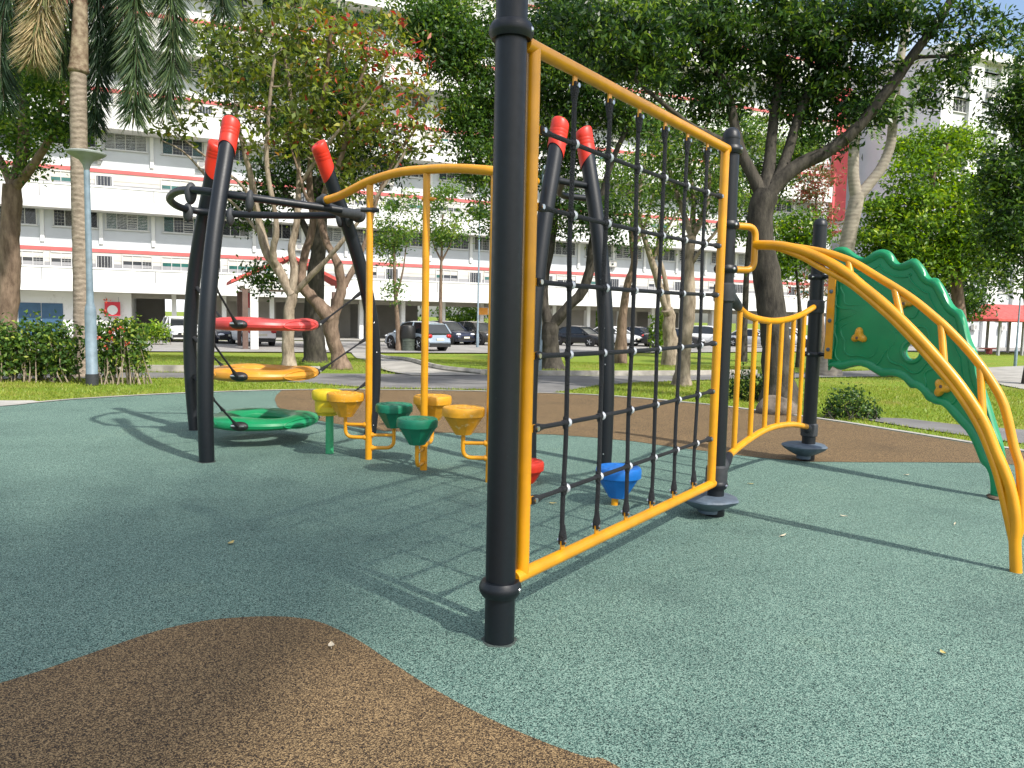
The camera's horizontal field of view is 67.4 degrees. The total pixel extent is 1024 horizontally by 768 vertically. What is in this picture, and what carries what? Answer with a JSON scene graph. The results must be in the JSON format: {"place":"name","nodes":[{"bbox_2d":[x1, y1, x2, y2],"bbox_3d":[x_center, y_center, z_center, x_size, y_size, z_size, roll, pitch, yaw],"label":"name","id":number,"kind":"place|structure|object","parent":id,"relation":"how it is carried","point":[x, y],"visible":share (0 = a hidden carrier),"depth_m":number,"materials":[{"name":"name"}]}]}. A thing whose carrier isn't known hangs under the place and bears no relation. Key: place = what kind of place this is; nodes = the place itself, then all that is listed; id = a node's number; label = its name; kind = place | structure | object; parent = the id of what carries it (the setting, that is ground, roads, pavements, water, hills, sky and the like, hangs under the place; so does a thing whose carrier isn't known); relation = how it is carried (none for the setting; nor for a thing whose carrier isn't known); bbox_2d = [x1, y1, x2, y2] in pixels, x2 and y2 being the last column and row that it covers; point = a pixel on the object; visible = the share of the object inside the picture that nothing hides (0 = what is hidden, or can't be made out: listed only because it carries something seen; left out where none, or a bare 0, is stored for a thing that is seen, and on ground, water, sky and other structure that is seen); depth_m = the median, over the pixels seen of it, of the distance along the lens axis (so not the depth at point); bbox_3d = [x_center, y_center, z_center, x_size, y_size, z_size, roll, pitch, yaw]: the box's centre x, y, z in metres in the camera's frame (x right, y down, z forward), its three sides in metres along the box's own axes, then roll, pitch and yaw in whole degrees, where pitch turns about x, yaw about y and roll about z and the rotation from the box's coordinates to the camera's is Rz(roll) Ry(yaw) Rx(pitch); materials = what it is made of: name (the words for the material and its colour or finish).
{"place":"outdoors","nodes":[
{"label":"outdoors","id":0,"kind":"place"},
{"bbox_2d":[351,352,480,374],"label":"branch path","id":1,"kind":"structure","parent":0,"point":[403,366],"depth_m":22.02,"materials":[{"name":"concrete"}]},
{"bbox_2d":[0,312,1023,451],"bbox_3d":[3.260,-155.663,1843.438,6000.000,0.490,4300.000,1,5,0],"label":"ground","id":2,"kind":"structure","parent":0,"point":[1003,359],"depth_m":21.02,"materials":[{"name":"plant"}]},
{"bbox_2d":[0,400,36,405],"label":"concrete pad","id":3,"kind":"object","parent":2,"relation":"on","point":[3,402],"visible":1,"depth_m":12.32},
{"bbox_2d":[0,312,37,381],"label":"hedge plant","id":4,"kind":"object","parent":2,"relation":"on","point":[8,369],"visible":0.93,"depth_m":15.61,"materials":[{"name":"green plant"}]},
{"bbox_2d":[6,309,59,382],"bbox_3d":[-9.936,-0.800,15.930,1.019,1.494,0.961,1,5,0],"label":"hedge plant","id":5,"kind":"object","parent":2,"relation":"on","point":[35,367],"visible":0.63,"depth_m":15.73,"materials":[{"name":"green plant"}]},
{"bbox_2d":[28,309,84,382],"bbox_3d":[-9.323,-0.777,15.700,1.006,1.512,1.014,1,5,0],"label":"hedge plant","id":6,"kind":"object","parent":2,"relation":"on","point":[63,362],"visible":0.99,"depth_m":15.61,"materials":[{"name":"green plant"}]},
{"bbox_2d":[0,1,118,364],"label":"forked tree","id":7,"kind":"object","parent":2,"relation":"on","point":[20,174],"visible":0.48,"depth_m":19.48,"materials":[{"name":"green plant"}]},
{"bbox_2d":[65,148,106,385],"bbox_3d":[-8.326,-2.263,15.127,0.710,4.585,0.710,1,5,0],"label":"street lamp","id":8,"kind":"object","parent":2,"relation":"on","point":[86,158],"visible":1,"depth_m":15.10,"materials":[{"name":"metal"}]},
{"bbox_2d":[83,298,129,384],"bbox_3d":[-8.197,-0.871,15.671,1.052,1.748,0.905,1,5,0],"label":"hedge plant","id":9,"kind":"object","parent":2,"relation":"on","point":[107,360],"visible":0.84,"depth_m":15.57,"materials":[{"name":"green plant"}]},
{"bbox_2d":[0,0,245,376],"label":"foxtail palm","id":10,"kind":"object","parent":2,"relation":"on","point":[113,52],"visible":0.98,"depth_m":16.65,"materials":[{"name":"green plant"}]},
{"bbox_2d":[109,312,152,384],"bbox_3d":[-7.768,-0.723,15.692,0.871,1.488,0.859,1,5,0],"label":"hedge plant","id":11,"kind":"object","parent":2,"relation":"on","point":[139,356],"visible":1,"depth_m":15.59,"materials":[{"name":"green plant"}]},
{"bbox_2d":[29,335,385,340],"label":"apron","id":12,"kind":"object","parent":2,"relation":"on","point":[354,338],"depth_m":61.58,"materials":[{"name":"concrete"}]},
{"bbox_2d":[0,0,864,338],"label":"apartment block","id":13,"kind":"structure","parent":12,"relation":"on","point":[142,232],"depth_m":58.64,"materials":[{"name":"white paint"}]},
{"bbox_2d":[0,206,38,225],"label":"window","id":14,"kind":"structure","parent":13,"relation":"in","point":[25,222],"depth_m":53.05,"materials":[{"name":"grey glass"}]},
{"bbox_2d":[20,250,44,264],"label":"corridor window","id":15,"kind":"structure","parent":13,"relation":"in","point":[32,258],"depth_m":53.32,"materials":[{"name":"white glass"}]},
{"bbox_2d":[18,302,63,335],"bbox_3d":[-33.038,-4.538,53.890,2.700,2.290,0.070,-1,5,-23],"label":"shutter door","id":16,"kind":"structure","parent":13,"relation":"in","point":[47,308],"depth_m":53.85,"materials":[{"name":"metal"}]},
{"bbox_2d":[49,170,70,181],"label":"corridor window","id":17,"kind":"structure","parent":13,"relation":"in","point":[60,178],"depth_m":53.52,"materials":[{"name":"green glass"}]},
{"bbox_2d":[50,251,71,265],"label":"corridor window","id":18,"kind":"structure","parent":13,"relation":"in","point":[61,259],"depth_m":53.98,"materials":[{"name":"white glass"}]},
{"bbox_2d":[52,210,98,228],"bbox_3d":[-30.736,-11.620,54.099,2.940,1.260,0.190,-1,5,-23],"label":"window","id":19,"kind":"structure","parent":13,"relation":"in","point":[66,214],"depth_m":53.92,"materials":[{"name":"grey glass"}]},
{"bbox_2d":[95,175,112,185],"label":"window","id":20,"kind":"structure","parent":13,"relation":"in","point":[102,180],"depth_m":54.53,"materials":[{"name":"white metal"}]},
{"bbox_2d":[95,255,113,267],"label":"window","id":21,"kind":"structure","parent":13,"relation":"in","point":[102,261],"depth_m":54.98,"materials":[{"name":"metal"}]},
{"bbox_2d":[104,297,119,315],"bbox_3d":[-28.741,-5.582,55.243,1.000,1.350,0.085,-1,5,-23],"label":"round emblem board","id":22,"kind":"object","parent":13,"relation":"attached to","point":[112,308],"visible":0.91,"depth_m":55.24,"materials":[{"name":"red paint"}]},
{"bbox_2d":[102,133,147,153],"bbox_3d":[-27.625,-17.264,54.884,2.940,1.260,0.190,-1,5,-23],"label":"window","id":23,"kind":"structure","parent":13,"relation":"in","point":[126,146],"depth_m":54.90,"materials":[{"name":"grey glass"}]},
{"bbox_2d":[104,213,149,231],"bbox_3d":[-27.742,-11.665,55.362,2.940,1.260,0.190,-1,5,-23],"label":"window","id":24,"kind":"structure","parent":13,"relation":"in","point":[136,224],"depth_m":55.43,"materials":[{"name":"grey glass"}]},
{"bbox_2d":[122,255,152,269],"bbox_3d":[-27.245,-8.590,55.852,2.140,1.510,0.190,-1,5,-23],"label":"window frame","id":25,"kind":"structure","parent":13,"relation":"in","point":[132,263],"depth_m":55.85,"materials":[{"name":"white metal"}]},
{"bbox_2d":[161,257,188,269],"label":"corridor window","id":26,"kind":"structure","parent":13,"relation":"in","point":[171,264],"depth_m":56.81,"materials":[{"name":"green glass"}]},
{"bbox_2d":[162,217,195,234],"bbox_3d":[-24.288,-11.718,56.821,2.940,1.260,0.190,-1,5,-23],"label":"window","id":27,"kind":"structure","parent":13,"relation":"in","point":[191,224],"depth_m":56.70,"materials":[{"name":"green glass"}]},
{"bbox_2d":[161,139,203,158],"bbox_3d":[-24.170,-17.316,56.342,2.940,1.260,0.190,-1,5,-23],"label":"window","id":28,"kind":"structure","parent":13,"relation":"in","point":[180,142],"depth_m":56.34,"materials":[{"name":"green glass"}]},
{"bbox_2d":[174,60,201,79],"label":"window","id":29,"kind":"structure","parent":13,"relation":"in","point":[194,70],"depth_m":56.23,"materials":[{"name":"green glass"}]},
{"bbox_2d":[223,221,250,237],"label":"window","id":30,"kind":"structure","parent":13,"relation":"in","point":[229,234],"depth_m":58.26,"materials":[{"name":"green glass"}]},
{"bbox_2d":[263,223,300,240],"bbox_3d":[-17.839,-11.815,59.543,2.940,1.260,0.190,-1,5,-23],"label":"window","id":31,"kind":"structure","parent":13,"relation":"in","point":[287,232],"depth_m":59.63,"materials":[{"name":"grey glass"}]},
{"bbox_2d":[308,226,341,242],"bbox_3d":[-14.845,-11.860,60.807,2.940,1.260,0.190,-1,5,-23],"label":"window","id":32,"kind":"structure","parent":13,"relation":"in","point":[339,232],"depth_m":61.16,"materials":[{"name":"grey glass"}]},
{"bbox_2d":[356,229,388,245],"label":"window","id":33,"kind":"structure","parent":13,"relation":"in","point":[361,239],"depth_m":62.02,"materials":[{"name":"grey glass"}]},
{"bbox_2d":[385,268,398,278],"bbox_3d":[-9.876,-8.459,63.219,1.150,2.100,0.115,-1,5,-23],"label":"doorway","id":34,"kind":"structure","parent":13,"relation":"in","point":[387,270],"depth_m":63.09,"materials":[{"name":"white metal"}]},
{"bbox_2d":[394,232,421,247],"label":"window","id":35,"kind":"structure","parent":13,"relation":"in","point":[416,246],"depth_m":63.75,"materials":[{"name":"grey glass"}]},
{"bbox_2d":[395,91,427,109],"bbox_3d":[-8.163,-23.155,62.572,2.940,1.260,0.190,-1,5,-23],"label":"window","id":36,"kind":"structure","parent":13,"relation":"in","point":[425,98],"depth_m":62.67,"materials":[{"name":"grey glass"}]},
{"bbox_2d":[437,173,466,182],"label":"window","id":37,"kind":"structure","parent":13,"relation":"in","point":[446,176],"depth_m":64.31,"materials":[{"name":"grey glass"}]},
{"bbox_2d":[437,236,469,250],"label":"window","id":38,"kind":"structure","parent":13,"relation":"in","point":[461,247],"depth_m":65.29,"materials":[{"name":"grey glass"}]},
{"bbox_2d":[469,272,481,282],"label":"doorway","id":39,"kind":"structure","parent":13,"relation":"in","point":[473,276],"depth_m":65.97,"materials":[{"name":"white metal"}]},
{"bbox_2d":[473,237,489,251],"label":"window","id":40,"kind":"structure","parent":13,"relation":"in","point":[475,245],"depth_m":66.08,"materials":[{"name":"grey glass"}]},
{"bbox_2d":[553,242,576,256],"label":"window","id":41,"kind":"structure","parent":13,"relation":"in","point":[556,250],"depth_m":69.05,"materials":[{"name":"grey glass"}]},
{"bbox_2d":[615,246,641,259],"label":"window","id":42,"kind":"structure","parent":13,"relation":"in","point":[622,250],"depth_m":71.62,"materials":[{"name":"grey glass"}]},
{"bbox_2d":[651,249,675,261],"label":"window","id":43,"kind":"structure","parent":13,"relation":"in","point":[666,253],"depth_m":73.45,"materials":[{"name":"grey glass"}]},
{"bbox_2d":[774,201,792,212],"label":"window","id":44,"kind":"structure","parent":13,"relation":"in","point":[787,207],"depth_m":78.34,"materials":[{"name":"grey glass"}]},
{"bbox_2d":[825,31,1023,346],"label":"apartment block","id":45,"kind":"structure","parent":12,"relation":"on","point":[870,152],"depth_m":76.22,"materials":[{"name":"grey paint"}]},
{"bbox_2d":[953,98,966,113],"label":"window","id":46,"kind":"structure","parent":45,"relation":"in","point":[954,104],"depth_m":74.28,"materials":[{"name":"grey glass"}]},
{"bbox_2d":[144,0,414,365],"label":"pale tree","id":47,"kind":"object","parent":2,"relation":"on","point":[292,289],"visible":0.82,"depth_m":20.13,"materials":[{"name":"green plant"}]},
{"bbox_2d":[180,0,430,362],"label":"dark tree","id":48,"kind":"object","parent":2,"relation":"on","point":[314,349],"visible":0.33,"depth_m":24.57,"materials":[{"name":"green plant"}]},
{"bbox_2d":[271,0,451,369],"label":"pale tree","id":49,"kind":"object","parent":2,"relation":"on","point":[323,309],"visible":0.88,"depth_m":20.82,"materials":[{"name":"green plant"}]},
{"bbox_2d":[20,365,757,375],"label":"path kerb","id":50,"kind":"structure","parent":2,"relation":"on","point":[170,368],"depth_m":20.68,"materials":[{"name":"concrete"}]},
{"bbox_2d":[363,183,431,350],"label":"young tree","id":51,"kind":"object","parent":2,"relation":"on","point":[392,245],"visible":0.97,"depth_m":42.36,"materials":[{"name":"green plant"}]},
{"bbox_2d":[381,354,485,374],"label":"branch path kerb","id":52,"kind":"structure","parent":2,"relation":"on","point":[454,369],"depth_m":21.57,"materials":[{"name":"concrete"}]},
{"bbox_2d":[3,370,878,391],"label":"footpath","id":53,"kind":"structure","parent":2,"relation":"on","point":[551,383],"depth_m":18.30,"materials":[{"name":"concrete"}]},
{"bbox_2d":[408,178,479,349],"bbox_3d":[-4.040,-6.941,44.635,4.432,10.068,3.615,1,5,0],"label":"young tree","id":54,"kind":"object","parent":2,"relation":"on","point":[442,234],"visible":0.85,"depth_m":44.25,"materials":[{"name":"green plant"}]},
{"bbox_2d":[430,306,487,322],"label":"bush","id":55,"kind":"object","parent":2,"relation":"on","point":[470,312],"visible":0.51,"depth_m":85.24,"materials":[{"name":"green plant"}]},
{"bbox_2d":[368,0,551,243],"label":"dense tree","id":56,"kind":"object","parent":2,"relation":"on","point":[458,40],"visible":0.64,"depth_m":22.35,"materials":[{"name":"green plant"}]},
{"bbox_2d":[0,390,1023,767],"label":"safety surface","id":57,"kind":"object","parent":2,"relation":"on","point":[834,620],"visible":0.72,"depth_m":4.41,"materials":[{"name":"green rubber"}]},
{"bbox_2d":[0,616,619,767],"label":"brown patch","id":58,"kind":"object","parent":57,"relation":"on","point":[266,692],"visible":1,"depth_m":2.88,"materials":[{"name":"rubber"}]},
{"bbox_2d":[311,388,341,453],"bbox_3d":[-1.994,0.405,8.301,0.336,0.696,0.338,1,5,0],"label":"spinner seat","id":59,"kind":"object","parent":57,"relation":"on","point":[323,407],"visible":0.74,"depth_m":8.20,"materials":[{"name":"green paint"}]},
{"bbox_2d":[166,115,613,483],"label":"ring tower","id":60,"kind":"structure","parent":57,"relation":"on","point":[202,373],"depth_m":7.86,"materials":[{"name":"black metal"}]},
{"bbox_2d":[596,463,641,505],"bbox_3d":[0.865,0.830,6.255,0.370,0.321,0.370,1,5,0],"label":"stepping stool","id":61,"kind":"object","parent":57,"relation":"on","point":[613,484],"visible":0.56,"depth_m":6.14,"materials":[{"name":"blue paint"}]},
{"bbox_2d":[275,390,1023,463],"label":"brown border patch","id":62,"kind":"object","parent":57,"relation":"on","point":[844,442],"visible":0.59,"depth_m":10.66,"materials":[{"name":"rubber"}]},
{"bbox_2d":[756,395,796,415],"bbox_3d":[4.429,0.403,12.803,0.703,0.444,0.548,1,5,0],"label":"boulder","id":63,"kind":"object","parent":62,"relation":"on","point":[771,405],"visible":0.38,"depth_m":12.63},
{"bbox_2d":[479,0,1023,647],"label":"climbing frame","id":64,"kind":"object","parent":57,"relation":"on","point":[885,308],"visible":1,"depth_m":4.76,"materials":[{"name":"yellow metal"}]},
{"bbox_2d":[0,354,1023,447],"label":"grass","id":65,"kind":"structure","parent":2,"relation":"on","point":[670,393],"depth_m":15.84,"materials":[{"name":"plant"}]},
{"bbox_2d":[0,389,1023,450],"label":"edging kerb","id":66,"kind":"structure","parent":2,"relation":"on","point":[486,391],"depth_m":13.43,"materials":[{"name":"concrete"}]},
{"bbox_2d":[30,339,1019,352],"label":"car park","id":67,"kind":"structure","parent":2,"relation":"on","point":[227,346],"depth_m":46.74,"materials":[{"name":"asphalt"}]},
{"bbox_2d":[137,318,171,344],"bbox_3d":[-20.468,-3.010,43.944,1.730,1.588,1.827,1,5,0],"label":"verge bush","id":68,"kind":"object","parent":67,"relation":"on","point":[157,333],"visible":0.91,"depth_m":43.78,"materials":[{"name":"green plant"}]},
{"bbox_2d":[162,316,197,341],"bbox_3d":[-21.568,-3.578,49.907,2.180,1.664,4.670,-2,6,-31],"label":"parked car","id":69,"kind":"object","parent":67,"relation":"on","point":[176,325],"visible":0.27,"depth_m":48.48,"materials":[{"name":"white paint"}]},
{"bbox_2d":[215,329,230,343],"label":"parked car","id":70,"kind":"object","parent":67,"relation":"on","point":[222,334],"visible":0.14,"depth_m":46.91,"materials":[{"name":"blue paint"}]},
{"bbox_2d":[229,331,276,345],"bbox_3d":[-15.746,-3.090,46.442,2.180,1.525,4.670,-2,6,-34],"label":"parked car","id":71,"kind":"object","parent":67,"relation":"on","point":[269,337],"visible":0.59,"depth_m":44.87,"materials":[{"name":"white paint"}]},
{"bbox_2d":[226,256,336,348],"bbox_3d":[-12.897,-4.629,43.788,6.100,5.130,5.200,-1,5,-23],"label":"entrance porch","id":72,"kind":"object","parent":67,"relation":"on","point":[330,285],"visible":0.29,"depth_m":41.25,"materials":[{"name":"white concrete"}]},
{"bbox_2d":[400,325,415,350],"bbox_3d":[-5.811,-2.567,42.957,0.845,1.460,0.854,1,5,0],"label":"litter drum","id":73,"kind":"object","parent":67,"relation":"on","point":[408,335],"visible":0.97,"depth_m":42.63,"materials":[{"name":"black plastic"}]},
{"bbox_2d":[385,321,450,350],"bbox_3d":[-5.496,-2.794,44.441,2.180,1.702,4.470,-3,7,-43],"label":"parked car","id":74,"kind":"object","parent":67,"relation":"on","point":[439,336],"visible":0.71,"depth_m":43.13,"materials":[{"name":"silver metal"}]},
{"bbox_2d":[431,321,474,344],"bbox_3d":[-4.636,-3.668,54.888,2.180,1.702,4.470,-3,7,-43],"label":"parked car","id":75,"kind":"object","parent":67,"relation":"on","point":[459,332],"visible":0.38,"depth_m":53.61,"materials":[{"name":"blue paint"}]},
{"bbox_2d":[454,321,487,344],"bbox_3d":[-2.561,-3.667,55.386,2.180,1.702,4.470,-3,7,-43],"label":"parked car","id":76,"kind":"object","parent":67,"relation":"on","point":[470,326],"visible":0.3,"depth_m":54.54,"materials":[{"name":"grey paint"}]},
{"bbox_2d":[476,188,480,346],"bbox_3d":[-2.103,-8.423,49.311,0.178,12.199,0.504,0,5,-9],"label":"slim pole","id":77,"kind":"object","parent":67,"relation":"on","point":[477,339],"visible":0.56,"depth_m":49.67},
{"bbox_2d":[558,326,598,346],"bbox_3d":[4.997,-3.549,56.890,4.670,1.525,2.180,5,6,35],"label":"parked car","id":78,"kind":"object","parent":67,"relation":"on","point":[588,336],"visible":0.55,"depth_m":56.08,"materials":[{"name":"black paint"}]},
{"bbox_2d":[593,326,641,345],"bbox_3d":[7.922,-3.743,59.878,4.670,1.525,2.180,5,6,41],"label":"parked car","id":79,"kind":"object","parent":67,"relation":"on","point":[637,340],"visible":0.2,"depth_m":58.72,"materials":[{"name":"white paint"}]},
{"bbox_2d":[614,327,648,345],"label":"parked car","id":80,"kind":"object","parent":67,"relation":"on","point":[639,331],"visible":0.1,"depth_m":60.07,"materials":[{"name":"paint"}]},
{"bbox_2d":[641,328,704,347],"bbox_3d":[12.161,-3.484,57.889,4.670,1.525,2.180,3,5,15],"label":"parked car","id":81,"kind":"object","parent":67,"relation":"on","point":[645,336],"visible":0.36,"depth_m":57.41,"materials":[{"name":"black paint"}]},
{"bbox_2d":[692,326,712,342],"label":"parked car","id":82,"kind":"object","parent":67,"relation":"on","point":[707,334],"visible":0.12,"depth_m":64.17,"materials":[{"name":"white paint"}]},
{"bbox_2d":[731,329,761,346],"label":"parked car","id":83,"kind":"object","parent":67,"relation":"on","point":[733,337],"visible":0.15,"depth_m":62.30,"materials":[{"name":"silver metal"}]},
{"bbox_2d":[538,165,544,369],"bbox_3d":[0.823,-3.061,20.863,0.163,5.582,0.495,0,5,-9],"label":"slim pole","id":84,"kind":"object","parent":2,"relation":"on","point":[540,350],"visible":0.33,"depth_m":21.13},
{"bbox_2d":[481,0,704,369],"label":"dark tree","id":85,"kind":"object","parent":2,"relation":"on","point":[556,81],"visible":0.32,"depth_m":22.18,"materials":[{"name":"green plant"}]},
{"bbox_2d":[594,138,680,364],"bbox_3d":[4.828,-5.621,32.578,4.115,9.667,3.655,1,5,0],"label":"slim tree","id":86,"kind":"object","parent":2,"relation":"on","point":[621,340],"visible":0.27,"depth_m":32.67,"materials":[{"name":"green plant"}]},
{"bbox_2d":[647,306,663,353],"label":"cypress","id":87,"kind":"object","parent":2,"relation":"on","point":[661,342],"visible":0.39,"depth_m":46.67,"materials":[{"name":"green plant"}]},
{"bbox_2d":[596,143,719,366],"bbox_3d":[5.710,-5.173,30.470,4.813,9.117,3.890,1,5,0],"label":"slim tree","id":88,"kind":"object","parent":2,"relation":"on","point":[669,338],"visible":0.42,"depth_m":30.63,"materials":[{"name":"green plant"}]},
{"bbox_2d":[618,95,756,386],"bbox_3d":[3.855,-3.280,17.965,3.285,6.844,2.474,1,5,0],"label":"pale tree","id":89,"kind":"object","parent":2,"relation":"on","point":[692,228],"visible":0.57,"depth_m":17.89,"materials":[{"name":"green plant"}]},
{"bbox_2d":[729,359,762,400],"bbox_3d":[4.821,0.045,15.226,1.104,1.090,0.946,1,5,0],"label":"bush","id":90,"kind":"object","parent":2,"relation":"on","point":[758,387],"visible":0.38,"depth_m":15.18,"materials":[{"name":"green plant"}]},
{"bbox_2d":[693,100,830,361],"bbox_3d":[12.436,-7.961,39.425,7.923,13.677,4.830,1,5,0],"label":"leafy tree","id":91,"kind":"object","parent":2,"relation":"on","point":[759,137],"visible":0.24,"depth_m":38.90,"materials":[{"name":"green plant"}]},
{"bbox_2d":[533,0,1023,404],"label":"shade tree","id":92,"kind":"object","parent":2,"relation":"on","point":[645,40],"visible":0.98,"depth_m":13.85,"materials":[{"name":"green plant"}]},
{"bbox_2d":[745,201,842,368],"bbox_3d":[12.295,-4.334,33.786,4.209,7.348,3.530,4,6,28],"label":"young tree","id":93,"kind":"object","parent":2,"relation":"on","point":[789,230],"visible":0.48,"depth_m":33.00,"materials":[{"name":"green plant"}]},
{"bbox_2d":[785,158,847,359],"bbox_3d":[14.626,-6.052,37.532,3.311,10.294,3.395,5,6,39],"label":"reddish tree","id":94,"kind":"object","parent":2,"relation":"on","point":[808,192],"visible":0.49,"depth_m":37.22,"materials":[{"name":"brown plant"}]},
{"bbox_2d":[820,382,885,420],"bbox_3d":[5.541,0.300,12.491,1.012,0.683,0.834,1,5,0],"label":"bush","id":95,"kind":"object","parent":2,"relation":"on","point":[858,406],"visible":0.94,"depth_m":12.39,"materials":[{"name":"green plant"}]},
{"bbox_2d":[819,0,928,375],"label":"grey forked tree","id":96,"kind":"object","parent":2,"relation":"on","point":[858,192],"visible":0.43,"depth_m":22.41,"materials":[{"name":"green plant"}]},
{"bbox_2d":[831,117,1019,318],"bbox_3d":[14.362,-4.829,26.701,6.424,9.090,5.211,1,5,0],"label":"bright tree","id":97,"kind":"object","parent":2,"relation":"on","point":[898,231],"visible":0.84,"depth_m":26.00,"materials":[{"name":"green plant"}]},
{"bbox_2d":[933,256,1010,324],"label":"tiered tree","id":98,"kind":"object","parent":2,"relation":"on","point":[974,303],"visible":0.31,"depth_m":43.67,"materials":[{"name":"green plant"}]},
{"bbox_2d":[947,32,1023,383],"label":"dark tree","id":99,"kind":"object","parent":2,"relation":"on","point":[1000,173],"visible":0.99,"depth_m":20.03,"materials":[{"name":"green plant"}]},
{"bbox_2d":[967,304,1023,355],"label":"covered walkway","id":100,"kind":"structure","parent":2,"relation":"on","point":[1008,314],"depth_m":56.75,"materials":[{"name":"red metal"}]},
{"bbox_2d":[988,366,1023,388],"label":"path bend","id":101,"kind":"object","parent":2,"relation":"on","point":[1009,375],"visible":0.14,"depth_m":24.81,"materials":[{"name":"concrete"}]},
{"bbox_2d":[1013,297,1020,365],"bbox_3d":[25.257,-2.613,38.148,0.148,3.667,0.487,0,5,-9],"label":"slim pole","id":102,"kind":"object","parent":2,"relation":"on","point":[1016,353],"visible":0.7,"depth_m":38.33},
{"bbox_2d":[165,0,1023,324],"label":"sky","id":103,"kind":"structure","parent":0,"point":[1019,4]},
{"bbox_2d":[857,417,1023,442],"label":"side path","id":104,"kind":"structure","parent":0,"point":[928,425],"depth_m":11.68,"materials":[{"name":"concrete"}]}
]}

